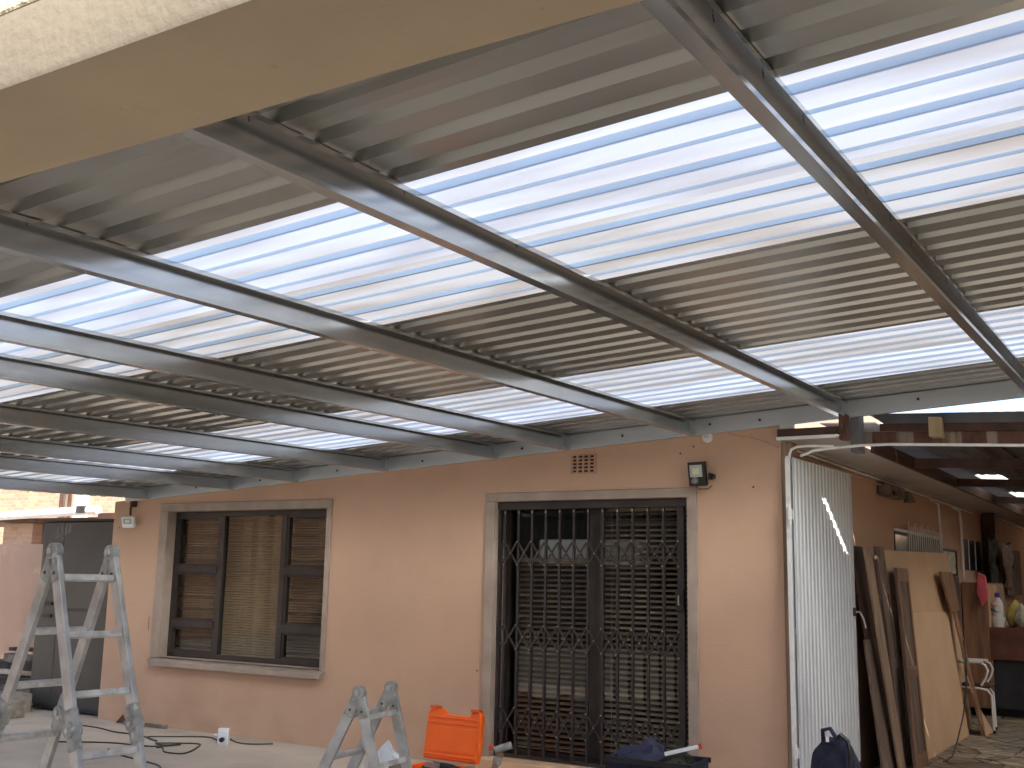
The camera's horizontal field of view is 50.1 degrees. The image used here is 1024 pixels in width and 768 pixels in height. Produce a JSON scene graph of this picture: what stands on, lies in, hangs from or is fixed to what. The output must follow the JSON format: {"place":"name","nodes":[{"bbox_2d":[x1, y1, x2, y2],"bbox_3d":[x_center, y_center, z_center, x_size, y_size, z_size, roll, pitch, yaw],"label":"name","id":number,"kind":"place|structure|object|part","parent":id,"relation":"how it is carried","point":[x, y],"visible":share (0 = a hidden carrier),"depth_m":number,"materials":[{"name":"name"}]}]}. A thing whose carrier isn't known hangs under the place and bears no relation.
{"place":"outdoors","nodes":[
{"label":"outdoors","id":0,"kind":"place"},
{"bbox_2d":[0,683,29,692],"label":"scrap piece","id":1,"kind":"object","parent":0,"point":[26,690],"visible":0.12,"depth_m":12.49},
{"bbox_2d":[0,676,30,683],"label":"scrap piece","id":2,"kind":"object","parent":1,"relation":"on","point":[3,679],"visible":0.22,"depth_m":12.61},
{"bbox_2d":[0,669,30,675],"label":"scrap piece","id":3,"kind":"object","parent":2,"relation":"on","point":[26,672],"visible":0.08,"depth_m":12.80,"materials":[{"name":"metal"}]},
{"bbox_2d":[9,661,31,669],"bbox_3d":[-5.560,3.258,12.707,0.450,0.084,0.185,1,-10,3],"label":"scrap piece","id":4,"kind":"object","parent":3,"relation":"on","point":[28,665],"visible":0.24,"depth_m":12.62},
{"bbox_2d":[31,706,97,718],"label":"side ground","id":5,"kind":"structure","parent":0,"point":[51,711],"depth_m":12.22,"materials":[{"name":"concrete"}]},
{"bbox_2d":[0,659,9,675],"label":"scrap piece","id":6,"kind":"object","parent":5,"relation":"on","point":[4,665],"depth_m":12.97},
{"bbox_2d":[3,653,32,662],"bbox_3d":[-5.830,3.234,12.942,0.201,0.092,0.500,9,-13,-37],"label":"scrap piece","id":7,"kind":"object","parent":6,"relation":"on","point":[8,657],"visible":0.35,"depth_m":12.86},
{"bbox_2d":[9,647,33,651],"bbox_3d":[-5.605,3.136,12.938,0.700,0.041,0.160,-3,-11,20],"label":"scrap piece","id":8,"kind":"object","parent":7,"relation":"on","point":[15,649],"visible":0.29,"depth_m":12.96,"materials":[{"name":"grey"}]},
{"bbox_2d":[0,544,42,658],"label":"boundary wall","id":9,"kind":"structure","parent":5,"relation":"on","point":[20,568],"depth_m":14.01,"materials":[{"name":"pink paint"}]},
{"bbox_2d":[0,505,114,543],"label":"carport","id":10,"kind":"object","parent":5,"relation":"on","point":[24,527],"visible":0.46,"depth_m":19.42,"materials":[{"name":"white paint"}]},
{"bbox_2d":[29,519,113,714],"bbox_3d":[-4.800,2.628,12.575,1.245,2.105,0.660,-5,-12,31],"label":"metal cabinet","id":11,"kind":"object","parent":5,"relation":"on","point":[84,542],"visible":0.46,"depth_m":12.33,"materials":[{"name":"metal"}]},
{"bbox_3d":[-5.315,2.610,12.549,0.370,2.030,0.019,-5,-12,31],"label":"door","id":12,"kind":"part","parent":11,"relation":"part of","materials":[{"name":"grey metal"}]},
{"bbox_3d":[-4.802,3.051,12.142,0.840,1.040,0.019,-5,-12,31],"label":"door","id":13,"kind":"part","parent":11,"relation":"part of","materials":[{"name":"grey metal"}]},
{"bbox_3d":[-4.782,2.037,12.322,0.840,0.960,0.019,-5,-12,31],"label":"door","id":14,"kind":"part","parent":11,"relation":"part of","materials":[{"name":"grey metal"}]},
{"bbox_2d":[0,710,474,767],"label":"patio floor","id":15,"kind":"structure","parent":0,"point":[207,753],"depth_m":9.69,"materials":[{"name":"concrete"}]},
{"bbox_2d":[0,691,31,711],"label":"concrete block","id":16,"kind":"object","parent":15,"relation":"on","point":[24,696],"depth_m":12.10,"materials":[{"name":"grey concrete"}]},
{"bbox_2d":[9,700,25,718],"bbox_3d":[-5.452,3.463,11.702,0.480,0.170,0.220,-4,-11,26],"label":"concrete block","id":17,"kind":"object","parent":15,"relation":"on","point":[17,710],"depth_m":11.61,"materials":[{"name":"grey concrete"}]},
{"bbox_2d":[0,542,146,767],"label":"folding ladder","id":18,"kind":"object","parent":15,"relation":"on","point":[67,722],"visible":1,"depth_m":5.29,"materials":[{"name":"metal"}]},
{"bbox_2d":[116,715,124,722],"bbox_3d":[-4.047,3.479,11.412,0.143,0.090,0.052,-3,-11,20],"label":"rubble lump","id":19,"kind":"object","parent":15,"relation":"on","point":[121,719],"visible":0.75,"depth_m":11.39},
{"bbox_2d":[59,741,200,753],"bbox_3d":[-3.398,3.272,9.988,1.412,0.023,0.547,-3,-11,23],"label":"extension cord","id":20,"kind":"object","parent":15,"relation":"on","point":[162,744],"visible":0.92,"depth_m":9.96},
{"bbox_2d":[108,748,160,767],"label":"extension cord","id":21,"kind":"object","parent":15,"relation":"on","point":[158,765],"visible":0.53,"depth_m":9.03,"materials":[{"name":"black rubber"}]},
{"bbox_2d":[123,720,167,728],"bbox_3d":[-3.732,3.464,11.150,0.601,0.035,0.030,-4,-11,29],"label":"timber batten","id":22,"kind":"object","parent":15,"relation":"on","point":[152,725],"visible":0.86,"depth_m":11.06,"materials":[{"name":"grey wood"}]},
{"bbox_2d":[83,725,216,741],"bbox_3d":[-3.594,3.381,10.625,2.054,0.025,0.485,-5,-12,31],"label":"extension cord","id":23,"kind":"object","parent":15,"relation":"on","point":[149,736],"visible":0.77,"depth_m":10.48,"materials":[{"name":"black rubber"}]},
{"bbox_2d":[214,728,229,744],"bbox_3d":[-2.673,3.242,10.080,0.135,0.145,0.100,1,-10,3],"label":"socket box","id":24,"kind":"object","parent":15,"relation":"on","point":[223,736],"visible":1,"depth_m":10.07,"materials":[{"name":"white plastic"}]},
{"bbox_2d":[230,739,272,744],"bbox_3d":[-2.404,3.297,10.107,0.394,0.055,0.032,2,-10,-8],"label":"extension cord","id":25,"kind":"object","parent":15,"relation":"on","point":[252,743],"visible":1,"depth_m":10.10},
{"bbox_2d":[318,681,412,767],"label":"folding ladder","id":26,"kind":"object","parent":15,"relation":"on","point":[357,705],"visible":1,"depth_m":6.45,"materials":[{"name":"metal"}]},
{"bbox_2d":[365,740,398,767],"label":"plastic bag","id":27,"kind":"object","parent":15,"relation":"on","point":[386,751],"visible":0.52,"depth_m":7.74,"materials":[{"name":"white plastic"}]},
{"bbox_2d":[412,705,484,767],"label":"tool case","id":28,"kind":"object","parent":15,"relation":"on","point":[453,738],"visible":0.93,"depth_m":8.64,"materials":[{"name":"orange plastic"}]},
{"bbox_2d":[421,761,459,767],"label":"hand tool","id":29,"kind":"object","parent":28,"relation":"in","point":[434,764],"visible":1,"depth_m":8.36,"materials":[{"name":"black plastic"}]},
{"bbox_2d":[603,753,710,767],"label":"storage crate","id":30,"kind":"object","parent":15,"relation":"on","point":[613,761],"visible":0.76,"depth_m":7.29,"materials":[{"name":"blue plastic"}]},
{"bbox_2d":[611,736,664,760],"bbox_3d":[0.883,2.597,7.495,0.454,0.367,0.295,-5,-12,31],"label":"tool bag","id":31,"kind":"object","parent":30,"relation":"in","point":[650,748],"visible":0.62,"depth_m":7.46,"materials":[{"name":"blue fabric"}]},
{"bbox_2d":[659,745,695,764],"bbox_3d":[1.126,2.609,7.385,0.351,0.335,0.254,-5,-12,31],"label":"tool bag","id":32,"kind":"object","parent":30,"relation":"in","point":[684,758],"visible":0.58,"depth_m":7.34,"materials":[{"name":"fabric"}]},
{"bbox_2d":[664,743,701,755],"bbox_3d":[1.142,2.438,7.313,0.252,0.088,0.034,0,-10,5],"label":"spirit level","id":33,"kind":"object","parent":32,"relation":"on","point":[685,749],"visible":1,"depth_m":7.30,"materials":[{"name":"white plastic"}]},
{"bbox_2d":[811,727,860,767],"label":"backpack","id":34,"kind":"object","parent":15,"relation":"on","point":[835,751],"visible":1,"depth_m":6.87,"materials":[{"name":"blue fabric"}]},
{"bbox_2d":[388,764,414,767],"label":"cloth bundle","id":35,"kind":"object","parent":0,"point":[397,766],"visible":0.26,"depth_m":7.40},
{"bbox_2d":[488,741,512,767],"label":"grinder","id":36,"kind":"object","parent":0,"point":[498,756],"visible":1,"depth_m":8.19,"materials":[{"name":"grey metal"}]},
{"bbox_2d":[795,416,882,449],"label":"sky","id":37,"kind":"structure","parent":0,"point":[818,424],"depth_m":22.41,"materials":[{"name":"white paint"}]},
{"bbox_2d":[868,708,1023,767],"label":"alley floor","id":38,"kind":"structure","parent":0,"point":[1003,747],"depth_m":10.74,"materials":[{"name":"grey stone"}]},
{"bbox_2d":[853,546,896,767],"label":"door panel","id":39,"kind":"structure","parent":38,"relation":"on","point":[863,593],"depth_m":9.52,"materials":[{"name":"brown wood"}]},
{"bbox_2d":[863,639,893,767],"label":"door panel","id":40,"kind":"structure","parent":38,"relation":"on","point":[879,709],"depth_m":9.26,"materials":[{"name":"brown wood"}]},
{"bbox_2d":[863,547,905,767],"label":"door panel","id":41,"kind":"structure","parent":38,"relation":"on","point":[884,658],"depth_m":9.38,"materials":[{"name":"brown wood"}]},
{"bbox_2d":[873,546,911,767],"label":"door panel","id":42,"kind":"structure","parent":38,"relation":"on","point":[884,595],"depth_m":9.72,"materials":[{"name":"brown wood"}]},
{"bbox_2d":[894,568,928,767],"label":"door panel","id":43,"kind":"structure","parent":38,"relation":"on","point":[912,685],"depth_m":9.86,"materials":[{"name":"brown wood"}]},
{"bbox_2d":[884,550,972,763],"bbox_3d":[4.293,2.668,11.215,0.192,1.940,3.000,-5,-12,31],"label":"hardboard sheet","id":44,"kind":"object","parent":38,"relation":"on","point":[926,587],"visible":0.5,"depth_m":11.32,"materials":[{"name":"beige wood"}]},
{"bbox_2d":[913,612,968,759],"bbox_3d":[4.243,2.946,10.954,0.177,1.300,2.200,-5,-12,31],"label":"hardboard sheet","id":45,"kind":"object","parent":38,"relation":"on","point":[942,700],"visible":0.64,"depth_m":10.98,"materials":[{"name":"beige wood"}]},
{"bbox_2d":[939,572,959,611],"bbox_3d":[4.795,2.277,12.020,0.065,0.430,0.750,-5,-12,31],"label":"wooden board","id":46,"kind":"object","parent":45,"relation":"on","point":[948,584],"visible":1,"depth_m":11.98,"materials":[{"name":"brown wood"}]},
{"bbox_2d":[943,640,966,761],"bbox_3d":[4.367,3.064,10.769,0.056,0.997,1.961,-4,-11,28],"label":"loose cable","id":47,"kind":"object","parent":38,"relation":"on","point":[963,708],"visible":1,"depth_m":11.00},
{"bbox_2d":[952,611,984,736],"bbox_3d":[4.983,3.139,11.959,0.159,1.300,0.407,7,-11,-28],"label":"wooden plank","id":48,"kind":"object","parent":38,"relation":"on","point":[961,639],"visible":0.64,"depth_m":11.93,"materials":[{"name":"brown wood"}]},
{"bbox_2d":[958,658,997,733],"bbox_3d":[5.153,3.364,12.216,0.448,0.954,0.380,-5,-12,31],"label":"chair","id":49,"kind":"object","parent":38,"relation":"on","point":[983,685],"visible":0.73,"depth_m":12.09,"materials":[{"name":"white paint"}]},
{"bbox_2d":[967,675,992,735],"bbox_3d":[5.103,3.486,11.956,0.172,0.620,0.450,-5,-12,31],"label":"wooden offcut","id":50,"kind":"object","parent":38,"relation":"on","point":[988,730],"visible":0.64,"depth_m":11.87,"materials":[{"name":"brown wood"}]},
{"bbox_2d":[981,513,1000,582],"bbox_3d":[6.768,3.120,15.376,0.170,2.600,0.300,-5,-12,31],"label":"timber post","id":51,"kind":"object","parent":38,"relation":"on","point":[990,525],"visible":0.36,"depth_m":15.44,"materials":[{"name":"black wood"}]},
{"bbox_2d":[986,537,998,582],"bbox_3d":[6.596,2.448,15.013,0.093,0.680,0.895,-5,-12,31],"label":"hanging jacket","id":52,"kind":"object","parent":51,"relation":"hanging from","point":[992,554],"visible":0.88,"depth_m":14.89,"materials":[{"name":"fabric"}]},
{"bbox_2d":[1001,543,1014,589],"bbox_3d":[6.998,2.572,15.458,0.089,0.662,1.026,-5,-12,31],"label":"hanging cloth","id":53,"kind":"object","parent":51,"relation":"hanging from","point":[1008,560],"visible":1,"depth_m":15.31,"materials":[{"name":"brown fabric"}]},
{"bbox_2d":[989,626,1023,717],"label":"counter","id":54,"kind":"object","parent":38,"relation":"on","point":[1007,649],"visible":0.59,"depth_m":13.47,"materials":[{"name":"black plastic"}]},
{"bbox_2d":[992,617,1005,626],"bbox_3d":[6.082,2.973,13.705,0.166,0.127,0.166,-5,-12,31],"label":"bucket","id":55,"kind":"object","parent":54,"relation":"on","point":[998,621],"visible":1,"depth_m":13.64,"materials":[{"name":"white plastic"}]},
{"bbox_2d":[990,593,1003,616],"bbox_3d":[6.055,2.762,13.733,0.133,0.296,0.197,-32,-35,72],"label":"detergent bottle","id":56,"kind":"object","parent":55,"relation":"on","point":[997,609],"visible":1,"depth_m":13.69,"materials":[{"name":"white plastic"}]},
{"bbox_2d":[1005,600,1019,626],"bbox_3d":[6.315,2.871,13.728,0.258,0.344,0.202,-5,-12,31],"label":"plastic bag","id":57,"kind":"object","parent":54,"relation":"on","point":[1012,608],"visible":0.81,"depth_m":13.69,"materials":[{"name":"yellow plastic"}]},
{"bbox_2d":[1014,604,1023,627],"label":"plastic bag","id":58,"kind":"object","parent":54,"relation":"on","point":[1019,617],"visible":1,"depth_m":13.54,"materials":[{"name":"plastic"}]},
{"bbox_2d":[888,398,1023,413],"label":"sky","id":59,"kind":"structure","parent":0,"point":[1017,404],"materials":[{"name":"white"}]},
{"bbox_3d":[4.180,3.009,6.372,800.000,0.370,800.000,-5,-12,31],"label":"ground","id":60,"kind":"structure","parent":0,"visible":0},
{"bbox_2d":[0,0,643,182],"bbox_3d":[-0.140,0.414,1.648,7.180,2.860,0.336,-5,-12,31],"label":"plastered beam","id":61,"kind":"structure","parent":60,"relation":"on","point":[82,79],"depth_m":2.08,"materials":[{"name":"paint"}]},
{"bbox_2d":[98,414,1023,767],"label":"house","id":62,"kind":"structure","parent":60,"relation":"on","point":[408,570],"depth_m":9.87,"materials":[{"name":"pink paint"}]},
{"bbox_2d":[121,501,136,527],"bbox_3d":[-4.103,1.399,11.829,0.150,0.310,0.153,-2,-11,17],"label":"floodlight","id":63,"kind":"object","parent":62,"relation":"attached to","point":[128,521],"visible":1,"depth_m":11.76,"materials":[{"name":"white plastic"}]},
{"bbox_2d":[167,509,326,667],"bbox_3d":[-2.643,2.019,10.997,2.190,1.486,0.067,-5,-12,31],"label":"window","id":64,"kind":"structure","parent":62,"relation":"in","point":[286,570],"depth_m":11.11,"materials":[{"name":"brown wood"}]},
{"bbox_2d":[176,519,325,656],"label":"burglar bars","id":65,"kind":"object","parent":62,"relation":"attached to","point":[291,586],"visible":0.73,"depth_m":10.87,"materials":[{"name":"brown paint"}]},
{"bbox_2d":[180,517,325,658],"bbox_3d":[-2.566,2.026,11.112,2.142,1.447,0.036,-5,-12,31],"label":"venetian blind","id":66,"kind":"object","parent":62,"relation":"hanging from","point":[318,596],"visible":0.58,"depth_m":11.13,"materials":[{"name":"brown wood"}]},
{"bbox_2d":[197,516,325,658],"bbox_3d":[-2.484,2.298,11.051,1.900,1.950,0.020,-5,-12,31],"label":"curtain","id":67,"kind":"object","parent":62,"relation":"hanging from","point":[259,579],"visible":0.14,"depth_m":11.16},
{"bbox_2d":[0,0,1023,501],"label":"patio roof","id":68,"kind":"structure","parent":62,"relation":"attached to","point":[648,220],"depth_m":4.29,"materials":[{"name":"metal"}]},
{"bbox_2d":[517,558,586,754],"bbox_3d":[0.396,2.273,9.258,0.812,1.587,0.036,-5,-12,31],"label":"venetian blind","id":69,"kind":"object","parent":62,"relation":"hanging from","point":[526,673],"visible":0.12,"depth_m":9.28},
{"bbox_2d":[503,509,605,764],"bbox_3d":[0.681,2.015,8.965,1.762,2.100,0.070,-5,-12,31],"label":"sliding door","id":70,"kind":"structure","parent":62,"relation":"in","point":[595,514],"depth_m":9.00,"materials":[{"name":"brown metal"}]},
{"bbox_2d":[493,498,686,767],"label":"security gate","id":71,"kind":"structure","parent":62,"relation":"attached to","point":[680,504],"depth_m":8.87,"materials":[{"name":"black metal"}]},
{"bbox_2d":[539,539,646,565],"bbox_3d":[0.690,1.455,9.474,0.970,0.220,0.188,-5,-12,31],"label":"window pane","id":72,"kind":"structure","parent":62,"relation":"attached to","point":[580,543],"depth_m":9.43,"materials":[{"name":"plastic"}]},
{"bbox_2d":[604,507,688,755],"bbox_3d":[1.098,1.998,8.831,0.852,2.007,0.036,-5,-12,31],"label":"venetian blind","id":73,"kind":"object","parent":62,"relation":"hanging from","point":[611,660],"visible":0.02,"depth_m":8.86,"materials":[{"name":"brown wood"}]},
{"bbox_2d":[687,461,715,489],"bbox_3d":[1.454,0.706,8.441,0.182,0.211,0.147,-5,-12,31],"label":"floodlight","id":74,"kind":"object","parent":62,"relation":"attached to","point":[697,473],"visible":1,"depth_m":8.40,"materials":[{"name":"black plastic"}]},
{"bbox_2d":[702,434,712,442],"bbox_3d":[1.519,0.412,8.529,0.090,0.090,0.024,-5,-12,31],"label":"junction cap","id":75,"kind":"object","parent":62,"relation":"attached to","point":[707,438],"visible":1,"depth_m":8.52,"materials":[{"name":"white plastic"}]},
{"bbox_2d":[788,445,833,457],"bbox_3d":[2.191,0.550,8.033,0.340,0.216,0.020,-5,-12,31],"label":"conduit","id":76,"kind":"object","parent":62,"relation":"attached to","point":[796,447],"visible":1,"depth_m":8.06,"materials":[{"name":"white paint"}]},
{"bbox_2d":[785,457,866,767],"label":"sheet metal gate","id":77,"kind":"structure","parent":62,"relation":"attached to","point":[823,636],"depth_m":8.42,"materials":[{"name":"white metal"}]},
{"bbox_2d":[797,455,945,504],"bbox_3d":[3.703,1.012,10.794,0.012,0.042,5.750,-5,-12,31],"label":"conduit","id":78,"kind":"object","parent":62,"relation":"attached to","point":[862,478],"visible":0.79,"depth_m":9.78,"materials":[{"name":"white plastic"}]},
{"bbox_2d":[797,450,972,513],"bbox_3d":[4.222,1.134,11.671,0.022,0.038,7.700,-5,-12,31],"label":"conduit","id":79,"kind":"object","parent":62,"relation":"attached to","point":[838,465],"visible":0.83,"depth_m":10.23,"materials":[{"name":"white paint"}]},
{"bbox_2d":[878,483,904,499],"bbox_3d":[3.754,1.062,10.812,0.140,0.120,0.650,-5,-12,31],"label":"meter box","id":80,"kind":"object","parent":62,"relation":"attached to","point":[890,491],"visible":0.98,"depth_m":10.59,"materials":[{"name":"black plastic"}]},
{"bbox_2d":[903,492,914,502],"bbox_3d":[4.114,1.171,11.372,0.122,0.125,0.122,3,-10,-13],"label":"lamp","id":81,"kind":"object","parent":62,"relation":"attached to","point":[909,497],"visible":0.85,"depth_m":11.33,"materials":[{"name":"brown"}]},
{"bbox_2d":[800,443,1023,456],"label":"conduit","id":82,"kind":"object","parent":62,"relation":"attached to","point":[916,444],"visible":1,"depth_m":7.66,"materials":[{"name":"white paint"}]},
{"bbox_2d":[893,521,942,552],"bbox_3d":[4.463,1.847,11.952,0.054,0.620,2.350,-5,-12,31],"label":"barred window","id":83,"kind":"structure","parent":62,"relation":"attached to","point":[910,540],"depth_m":11.78,"materials":[{"name":"white metal"}]},
{"bbox_2d":[820,411,1023,507],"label":"alley roof","id":84,"kind":"structure","parent":62,"relation":"attached to","point":[998,472],"depth_m":8.07,"materials":[{"name":"brown wood"}]},
{"bbox_2d":[929,498,941,552],"bbox_3d":[4.911,1.753,12.683,0.028,0.840,0.515,-5,-12,31],"label":"conduit","id":85,"kind":"object","parent":62,"relation":"attached to","point":[939,518],"visible":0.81,"depth_m":12.87,"materials":[{"name":"white paint"}]},
{"bbox_2d":[951,505,964,578],"bbox_3d":[5.609,1.994,13.786,0.036,0.898,0.569,-5,-12,31],"label":"conduit","id":86,"kind":"object","parent":62,"relation":"attached to","point":[961,540],"visible":1,"depth_m":13.97,"materials":[{"name":"white paint"}]},
{"bbox_2d":[954,539,980,665],"bbox_3d":[5.799,3.015,13.977,0.035,2.080,2.690,-5,-12,31],"label":"window","id":87,"kind":"structure","parent":62,"relation":"attached to","point":[972,559],"depth_m":14.48,"materials":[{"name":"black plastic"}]},
{"bbox_2d":[954,577,963,665],"bbox_3d":[5.312,3.114,13.158,0.030,1.580,0.840,-5,-12,31],"label":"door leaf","id":88,"kind":"structure","parent":87,"relation":"in","point":[956,579],"depth_m":13.50,"materials":[{"name":"brown wood"}]},
{"bbox_2d":[976,572,988,605],"bbox_3d":[5.851,2.552,13.649,0.140,0.410,0.050,-5,-12,31],"label":"pink cloth","id":89,"kind":"object","parent":62,"relation":"hanging from","point":[982,591],"visible":1,"depth_m":13.63,"materials":[{"name":"fabric"}]},
{"bbox_2d":[962,582,1005,707],"bbox_3d":[6.147,3.346,14.197,0.310,1.520,1.350,-5,-12,31],"label":"wooden cupboard","id":90,"kind":"object","parent":62,"relation":"attached to","point":[977,619],"visible":0.5,"depth_m":13.66,"materials":[{"name":"brown wood"}]},
{"bbox_3d":[6.113,2.856,13.934,0.019,0.610,0.620,-5,-12,31],"label":"upper door","id":91,"kind":"part","parent":90,"relation":"part of","materials":[{"name":"brown wood"}]},
{"bbox_3d":[6.265,3.635,14.068,0.019,0.810,1.250,-5,-12,31],"label":"lower door","id":92,"kind":"part","parent":90,"relation":"part of","materials":[{"name":"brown wood"}]},
{"bbox_3d":[6.448,2.957,14.465,0.019,0.610,0.610,-5,-12,31],"label":"upper door","id":93,"kind":"part","parent":90,"relation":"part of","materials":[{"name":"wood"}]},
{"bbox_2d":[998,518,1023,528],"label":"conduit","id":94,"kind":"object","parent":62,"relation":"attached to","point":[1012,524],"visible":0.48,"depth_m":17.94,"materials":[{"name":"white paint"}]},
{"bbox_2d":[1007,550,1022,594],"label":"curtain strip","id":95,"kind":"object","parent":62,"relation":"attached to","point":[1017,585],"visible":0.71,"depth_m":17.38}
]}

